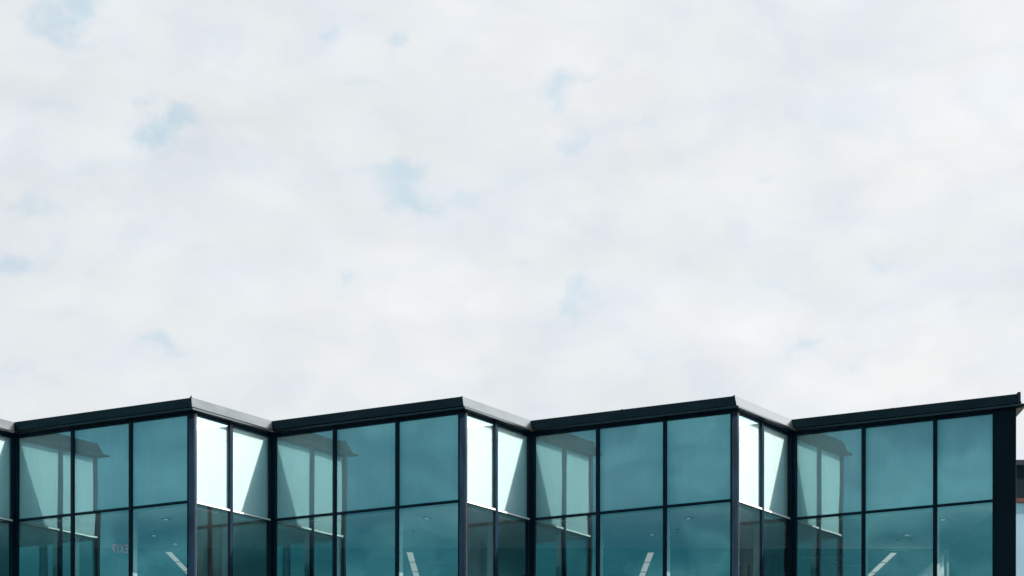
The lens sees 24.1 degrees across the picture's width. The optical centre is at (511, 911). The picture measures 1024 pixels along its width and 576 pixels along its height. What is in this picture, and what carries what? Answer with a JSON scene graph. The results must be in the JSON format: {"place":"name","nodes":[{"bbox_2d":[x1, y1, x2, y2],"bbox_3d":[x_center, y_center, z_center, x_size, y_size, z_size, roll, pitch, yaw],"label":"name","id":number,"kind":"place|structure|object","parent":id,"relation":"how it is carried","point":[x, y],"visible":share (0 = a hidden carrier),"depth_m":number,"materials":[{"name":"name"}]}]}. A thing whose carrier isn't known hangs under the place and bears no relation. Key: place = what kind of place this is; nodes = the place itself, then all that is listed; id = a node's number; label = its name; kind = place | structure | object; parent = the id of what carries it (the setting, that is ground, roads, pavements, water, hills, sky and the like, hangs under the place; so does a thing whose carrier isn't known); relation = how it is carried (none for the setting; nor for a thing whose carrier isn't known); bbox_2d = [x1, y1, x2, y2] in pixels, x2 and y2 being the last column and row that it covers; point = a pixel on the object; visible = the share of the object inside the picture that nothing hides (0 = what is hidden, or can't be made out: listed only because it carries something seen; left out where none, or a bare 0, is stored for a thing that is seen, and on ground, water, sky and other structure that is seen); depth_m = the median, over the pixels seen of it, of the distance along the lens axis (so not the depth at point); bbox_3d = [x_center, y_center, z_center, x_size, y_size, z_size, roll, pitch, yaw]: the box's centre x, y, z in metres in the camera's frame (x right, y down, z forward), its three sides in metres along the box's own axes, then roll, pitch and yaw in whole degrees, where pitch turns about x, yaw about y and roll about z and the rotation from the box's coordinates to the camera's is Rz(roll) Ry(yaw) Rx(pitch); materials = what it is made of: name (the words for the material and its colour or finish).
{"place":"outdoors","nodes":[
{"label":"outdoors","id":0,"kind":"place"},
{"bbox_2d":[0,392,1023,575],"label":"glass building","id":1,"kind":"structure","parent":0,"point":[751,489],"depth_m":54.56,"materials":[{"name":"glass"}]},
{"bbox_2d":[0,436,11,518],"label":"window","id":2,"kind":"structure","parent":1,"relation":"in","point":[4,441],"depth_m":55.44,"materials":[{"name":"teal glass"}]},
{"bbox_2d":[11,522,11,575],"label":"window","id":3,"kind":"structure","parent":1,"relation":"in","point":[11,522],"depth_m":55.55,"materials":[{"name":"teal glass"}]},
{"bbox_2d":[20,432,70,518],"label":"window","id":4,"kind":"structure","parent":1,"relation":"in","point":[45,460],"depth_m":55.20,"materials":[{"name":"teal glass"}]},
{"bbox_2d":[75,424,128,512],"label":"window","id":5,"kind":"structure","parent":1,"relation":"in","point":[101,454],"depth_m":54.33,"materials":[{"name":"teal glass"}]},
{"bbox_2d":[109,537,128,552],"bbox_3d":[-9.462,-8.850,57.600,0.462,0.417,0.080,0,0,0],"label":"exit sign","id":6,"kind":"object","parent":1,"relation":"hanging from","point":[118,538],"visible":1,"depth_m":57.56,"materials":[{"name":"metal"}]},
{"bbox_2d":[133,416,186,505],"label":"window","id":7,"kind":"structure","parent":1,"relation":"in","point":[159,446],"depth_m":53.46,"materials":[{"name":"teal glass"}]},
{"bbox_2d":[154,549,186,574],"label":"ceiling light","id":8,"kind":"object","parent":1,"relation":"attached to","point":[176,560],"visible":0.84,"depth_m":61.08,"materials":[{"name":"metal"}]},
{"bbox_2d":[197,417,227,507],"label":"window","id":9,"kind":"structure","parent":1,"relation":"in","point":[212,437],"depth_m":53.67,"materials":[{"name":"white glass"}]},
{"bbox_2d":[233,428,269,517],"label":"window","id":10,"kind":"structure","parent":1,"relation":"in","point":[250,450],"depth_m":54.88,"materials":[{"name":"white glass"}]},
{"bbox_2d":[269,521,269,575],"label":"window","id":11,"kind":"structure","parent":1,"relation":"in","point":[269,521],"depth_m":55.42,"materials":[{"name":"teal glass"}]},
{"bbox_2d":[277,431,332,517],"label":"window","id":12,"kind":"structure","parent":1,"relation":"in","point":[304,462],"depth_m":55.08,"materials":[{"name":"teal glass"}]},
{"bbox_2d":[337,423,394,511],"bbox_3d":[-3.279,-10.072,54.194,1.688,1.893,0.020,0,0,31],"label":"window","id":13,"kind":"structure","parent":1,"relation":"in","point":[365,455],"depth_m":54.20,"materials":[{"name":"teal glass"}]},
{"bbox_2d":[403,549,420,575],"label":"ceiling light","id":14,"kind":"object","parent":1,"relation":"attached to","point":[412,561],"visible":0.95,"depth_m":61.56,"materials":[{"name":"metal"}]},
{"bbox_2d":[399,415,457,505],"bbox_3d":[-1.828,-10.071,53.324,1.647,1.893,0.020,0,0,31],"label":"window","id":15,"kind":"structure","parent":1,"relation":"in","point":[428,448],"depth_m":53.33,"materials":[{"name":"teal glass"}]},
{"bbox_2d":[467,417,494,507],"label":"window","id":16,"kind":"structure","parent":1,"relation":"in","point":[479,433],"depth_m":53.55,"materials":[{"name":"white glass"}]},
{"bbox_2d":[494,511,494,547],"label":"window","id":17,"kind":"structure","parent":1,"relation":"in","point":[494,511],"depth_m":53.97,"materials":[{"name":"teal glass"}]},
{"bbox_2d":[498,427,526,516],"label":"window","id":18,"kind":"structure","parent":1,"relation":"in","point":[512,446],"depth_m":54.76,"materials":[{"name":"white glass"}]},
{"bbox_2d":[536,430,595,516],"bbox_3d":[1.255,-10.067,54.942,1.677,1.893,0.020,0,0,31],"label":"window","id":19,"kind":"structure","parent":1,"relation":"in","point":[565,463],"depth_m":54.93,"materials":[{"name":"teal glass"}]},
{"bbox_2d":[600,422,662,510],"bbox_3d":[2.720,-10.066,54.063,1.688,1.893,0.020,0,0,31],"label":"window","id":20,"kind":"structure","parent":1,"relation":"in","point":[631,457],"depth_m":54.07,"materials":[{"name":"teal glass"}]},
{"bbox_2d":[638,551,654,575],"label":"ceiling light","id":21,"kind":"object","parent":1,"relation":"attached to","point":[646,563],"visible":0.95,"depth_m":61.73,"materials":[{"name":"metal"}]},
{"bbox_2d":[667,414,729,504],"bbox_3d":[4.170,-10.064,53.193,1.647,1.893,0.020,0,0,31],"label":"window","id":22,"kind":"structure","parent":1,"relation":"in","point":[698,449],"depth_m":53.20,"materials":[{"name":"teal glass"}]},
{"bbox_2d":[739,416,759,506],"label":"window","id":23,"kind":"structure","parent":1,"relation":"in","point":[749,431],"depth_m":53.45,"materials":[{"name":"white glass"}]},
{"bbox_2d":[764,426,787,515],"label":"window","id":24,"kind":"structure","parent":1,"relation":"in","point":[775,443],"depth_m":54.64,"materials":[{"name":"white glass"}]},
{"bbox_2d":[797,429,860,516],"bbox_3d":[7.278,-10.060,54.811,1.677,1.893,0.020,0,0,31],"label":"window","id":25,"kind":"structure","parent":1,"relation":"in","point":[828,464],"depth_m":54.81,"materials":[{"name":"teal glass"}]},
{"bbox_2d":[868,552,898,575],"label":"ceiling light","id":26,"kind":"object","parent":1,"relation":"attached to","point":[883,562],"visible":1,"depth_m":61.69,"materials":[{"name":"metal"}]},
{"bbox_2d":[866,421,932,509],"bbox_3d":[8.744,-10.059,53.932,1.688,1.893,0.020,0,0,31],"label":"window","id":27,"kind":"structure","parent":1,"relation":"in","point":[899,458],"depth_m":53.93,"materials":[{"name":"teal glass"}]},
{"bbox_2d":[896,538,911,540],"bbox_3d":[9.460,-8.983,57.785,0.380,0.014,0.380,0,0,0],"label":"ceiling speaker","id":28,"kind":"object","parent":1,"relation":"attached to","point":[904,539],"visible":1,"depth_m":57.71,"materials":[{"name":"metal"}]},
{"bbox_2d":[937,415,992,503],"bbox_3d":[10.070,-10.057,53.137,1.357,1.893,0.020,0,0,31],"label":"window","id":29,"kind":"structure","parent":1,"relation":"in","point":[964,445],"depth_m":53.14,"materials":[{"name":"teal glass"}]},
{"bbox_2d":[0,0,1023,459],"label":"sky","id":30,"kind":"structure","parent":0,"point":[272,210],"materials":[{"name":"white"}]},
{"bbox_2d":[1016,460,1023,575],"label":"neighbouring building","id":31,"kind":"structure","parent":0,"point":[1019,517],"depth_m":80.07,"materials":[{"name":"blue glass"}]}
]}

